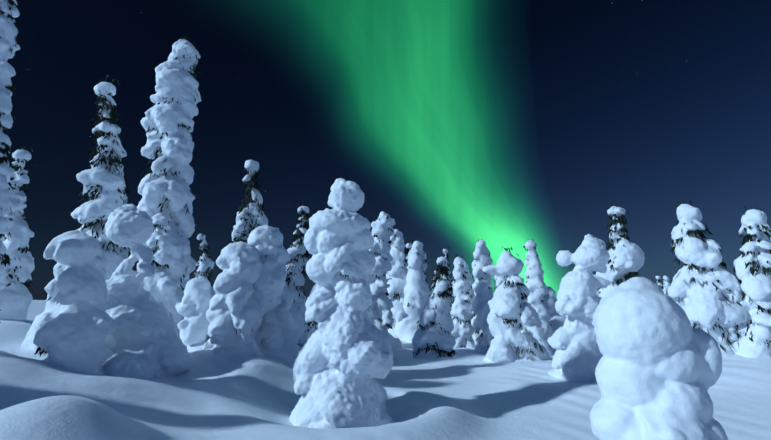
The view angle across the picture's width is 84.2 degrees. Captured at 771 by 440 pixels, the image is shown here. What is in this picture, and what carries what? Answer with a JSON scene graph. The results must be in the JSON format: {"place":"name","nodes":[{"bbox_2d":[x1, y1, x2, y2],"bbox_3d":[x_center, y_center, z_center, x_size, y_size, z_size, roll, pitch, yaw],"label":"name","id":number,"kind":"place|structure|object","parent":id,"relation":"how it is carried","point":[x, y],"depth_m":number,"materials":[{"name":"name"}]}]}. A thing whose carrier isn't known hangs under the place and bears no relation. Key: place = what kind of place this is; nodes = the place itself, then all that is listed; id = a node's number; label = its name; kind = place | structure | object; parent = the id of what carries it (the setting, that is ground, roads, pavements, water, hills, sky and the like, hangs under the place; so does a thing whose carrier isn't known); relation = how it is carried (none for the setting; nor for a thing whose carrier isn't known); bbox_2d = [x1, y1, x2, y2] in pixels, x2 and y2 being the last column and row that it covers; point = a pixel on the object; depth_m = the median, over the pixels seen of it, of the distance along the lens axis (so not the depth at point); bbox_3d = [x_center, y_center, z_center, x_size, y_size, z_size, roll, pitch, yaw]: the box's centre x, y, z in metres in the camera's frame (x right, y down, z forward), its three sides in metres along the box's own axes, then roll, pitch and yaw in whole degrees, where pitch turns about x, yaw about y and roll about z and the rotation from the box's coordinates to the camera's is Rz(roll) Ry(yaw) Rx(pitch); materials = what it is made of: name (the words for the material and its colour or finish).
{"place":"outdoors","nodes":[
{"label":"outdoors","id":0,"kind":"place"},
{"bbox_2d":[0,289,770,439],"bbox_3d":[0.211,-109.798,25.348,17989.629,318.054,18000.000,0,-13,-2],"label":"snow ground","id":1,"kind":"structure","parent":0,"point":[463,393],"depth_m":6.16,"materials":[{"name":"white snow"}]},
{"bbox_2d":[0,0,19,323],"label":"tree","id":2,"kind":"object","parent":1,"relation":"on","point":[9,30],"depth_m":6.43,"materials":[{"name":"white"}]},
{"bbox_2d":[0,146,34,319],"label":"tree","id":3,"kind":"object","parent":1,"relation":"on","point":[16,295],"depth_m":12.59,"materials":[{"name":"white"}]},
{"bbox_2d":[33,230,116,373],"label":"snow-covered tree","id":4,"kind":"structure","parent":1,"relation":"on","point":[76,331],"depth_m":6.48,"materials":[{"name":"white snow"}]},
{"bbox_2d":[21,75,129,350],"bbox_3d":[-7.814,0.131,11.787,2.421,8.829,2.490,0,-13,-2],"label":"tree","id":5,"kind":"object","parent":1,"relation":"on","point":[103,182],"depth_m":11.52,"materials":[{"name":"white"}]},
{"bbox_2d":[98,204,192,379],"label":"snow-covered tree","id":6,"kind":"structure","parent":1,"relation":"on","point":[143,341],"depth_m":7.70,"materials":[{"name":"white snow"}]},
{"bbox_2d":[129,37,200,335],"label":"snow-covered tree","id":7,"kind":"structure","parent":1,"relation":"on","point":[164,189],"depth_m":11.55,"materials":[{"name":"white snow"}]},
{"bbox_2d":[181,252,190,291],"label":"snowy tree","id":8,"kind":"object","parent":1,"relation":"on","point":[185,281],"depth_m":23.18,"materials":[{"name":"white snow"}]},
{"bbox_2d":[175,278,211,345],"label":"snow-covered tree","id":9,"kind":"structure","parent":1,"relation":"on","point":[192,307],"depth_m":9.48,"materials":[{"name":"white snow"}]},
{"bbox_2d":[190,233,215,296],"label":"tree","id":10,"kind":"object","parent":1,"relation":"on","point":[205,265],"depth_m":21.91,"materials":[{"name":"white"}]},
{"bbox_2d":[201,241,263,355],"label":"snow-covered tree","id":11,"kind":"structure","parent":1,"relation":"on","point":[234,314],"depth_m":8.85,"materials":[{"name":"white snow"}]},
{"bbox_2d":[231,158,267,342],"bbox_3d":[-4.281,1.658,14.261,2.346,7.739,2.545,9,-16,-34],"label":"tree","id":12,"kind":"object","parent":1,"relation":"on","point":[250,217],"depth_m":14.54,"materials":[{"name":"white"}]},
{"bbox_2d":[247,225,300,359],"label":"snow-covered tree","id":13,"kind":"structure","parent":1,"relation":"on","point":[271,292],"depth_m":9.65,"materials":[{"name":"white snow"}]},
{"bbox_2d":[278,202,310,345],"bbox_3d":[-3.006,2.110,13.421,1.652,5.705,1.821,0,-13,-2],"label":"tree","id":14,"kind":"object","parent":1,"relation":"on","point":[296,263],"depth_m":13.35,"materials":[{"name":"white"}]},
{"bbox_2d":[289,178,393,428],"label":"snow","id":15,"kind":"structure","parent":1,"relation":"on","point":[344,358],"depth_m":6.57,"materials":[{"name":"white snow"}]},
{"bbox_2d":[368,211,401,347],"bbox_3d":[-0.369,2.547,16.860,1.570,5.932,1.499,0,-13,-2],"label":"snow-covered tree","id":16,"kind":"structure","parent":1,"relation":"on","point":[381,304],"depth_m":16.62,"materials":[{"name":"white snow"}]},
{"bbox_2d":[386,226,407,338],"bbox_3d":[0.617,3.472,21.735,1.513,6.536,1.520,-4,-14,16],"label":"tree","id":17,"kind":"object","parent":1,"relation":"on","point":[396,275],"depth_m":21.45,"materials":[{"name":"white"}]},
{"bbox_2d":[404,240,411,267],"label":"snowy tree","id":18,"kind":"object","parent":1,"relation":"on","point":[408,246],"depth_m":24.63,"materials":[{"name":"white snow"}]},
{"bbox_2d":[395,248,429,343],"bbox_3d":[1.430,4.552,21.176,2.215,6.319,2.449,-6,-14,24],"label":"snowy tree","id":19,"kind":"object","parent":1,"relation":"on","point":[416,291],"depth_m":20.67,"materials":[{"name":"white snow"}]},
{"bbox_2d":[407,238,427,281],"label":"tree","id":20,"kind":"object","parent":1,"relation":"on","point":[419,246],"depth_m":22.99,"materials":[{"name":"white"}]},
{"bbox_2d":[411,250,455,358],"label":"snow-covered tree","id":21,"kind":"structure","parent":1,"relation":"on","point":[433,338],"depth_m":14.15,"materials":[{"name":"white snow"}]},
{"bbox_2d":[430,268,437,289],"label":"snowy tree","id":22,"kind":"object","parent":1,"relation":"on","point":[434,278],"depth_m":28.56,"materials":[{"name":"white snow"}]},
{"bbox_2d":[441,245,453,316],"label":"snowy tree","id":23,"kind":"object","parent":1,"relation":"on","point":[445,254],"depth_m":35.82,"materials":[{"name":"white snow"}]},
{"bbox_2d":[450,255,474,347],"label":"snow-covered tree","id":24,"kind":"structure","parent":1,"relation":"on","point":[461,314],"depth_m":18.95,"materials":[{"name":"white snow"}]},
{"bbox_2d":[471,281,482,341],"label":"tree","id":25,"kind":"object","parent":1,"relation":"on","point":[477,333],"depth_m":20.65,"materials":[{"name":"white"}]},
{"bbox_2d":[471,239,493,352],"bbox_3d":[4.274,3.581,18.419,1.238,5.751,1.356,-8,-15,31],"label":"snowy tree","id":26,"kind":"object","parent":1,"relation":"on","point":[482,287],"depth_m":18.20,"materials":[{"name":"white snow"}]},
{"bbox_2d":[493,259,505,288],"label":"snowy tree","id":27,"kind":"object","parent":1,"relation":"on","point":[497,279],"depth_m":19.80,"materials":[{"name":"white snow"}]},
{"bbox_2d":[482,244,550,362],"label":"snow-covered tree","id":28,"kind":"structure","parent":1,"relation":"on","point":[514,321],"depth_m":11.73,"materials":[{"name":"white snow"}]},
{"bbox_2d":[523,239,555,354],"bbox_3d":[6.325,3.496,17.792,1.174,5.532,1.239,-8,-15,30],"label":"snowy tree","id":29,"kind":"object","parent":1,"relation":"on","point":[535,284],"depth_m":17.55,"materials":[{"name":"white snow"}]},
{"bbox_2d":[543,287,565,332],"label":"snowy tree","id":30,"kind":"object","parent":1,"relation":"on","point":[556,321],"depth_m":19.02,"materials":[{"name":"white snow"}]},
{"bbox_2d":[547,234,610,381],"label":"snow-covered tree","id":31,"kind":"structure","parent":1,"relation":"on","point":[578,356],"depth_m":8.76,"materials":[{"name":"white snow"}]},
{"bbox_2d":[596,202,644,297],"bbox_3d":[5.498,1.819,10.049,1.588,4.639,1.537,0,-13,-2],"label":"tree","id":32,"kind":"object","parent":1,"relation":"on","point":[626,261],"depth_m":9.98,"materials":[{"name":"white"}]},
{"bbox_2d":[590,277,727,439],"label":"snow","id":33,"kind":"structure","parent":1,"relation":"on","point":[658,370],"depth_m":3.63,"materials":[{"name":"white snow"}]},
{"bbox_2d":[656,273,662,288],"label":"snowy tree","id":34,"kind":"object","parent":1,"relation":"on","point":[658,278],"depth_m":31.34,"materials":[{"name":"white snow"}]},
{"bbox_2d":[663,275,670,293],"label":"snowy tree","id":35,"kind":"object","parent":1,"relation":"on","point":[666,280],"depth_m":26.02,"materials":[{"name":"white snow"}]},
{"bbox_2d":[666,199,747,355],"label":"snow-covered tree","id":36,"kind":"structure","parent":1,"relation":"on","point":[704,290],"depth_m":8.56,"materials":[{"name":"white snow"}]},
{"bbox_2d":[731,206,770,357],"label":"tree","id":37,"kind":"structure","parent":1,"relation":"on","point":[752,265],"depth_m":8.18,"materials":[{"name":"white snow"}]},
{"bbox_2d":[2,0,770,302],"label":"sky","id":38,"kind":"structure","parent":0,"point":[510,123],"materials":[{"name":"blue"}]}
]}

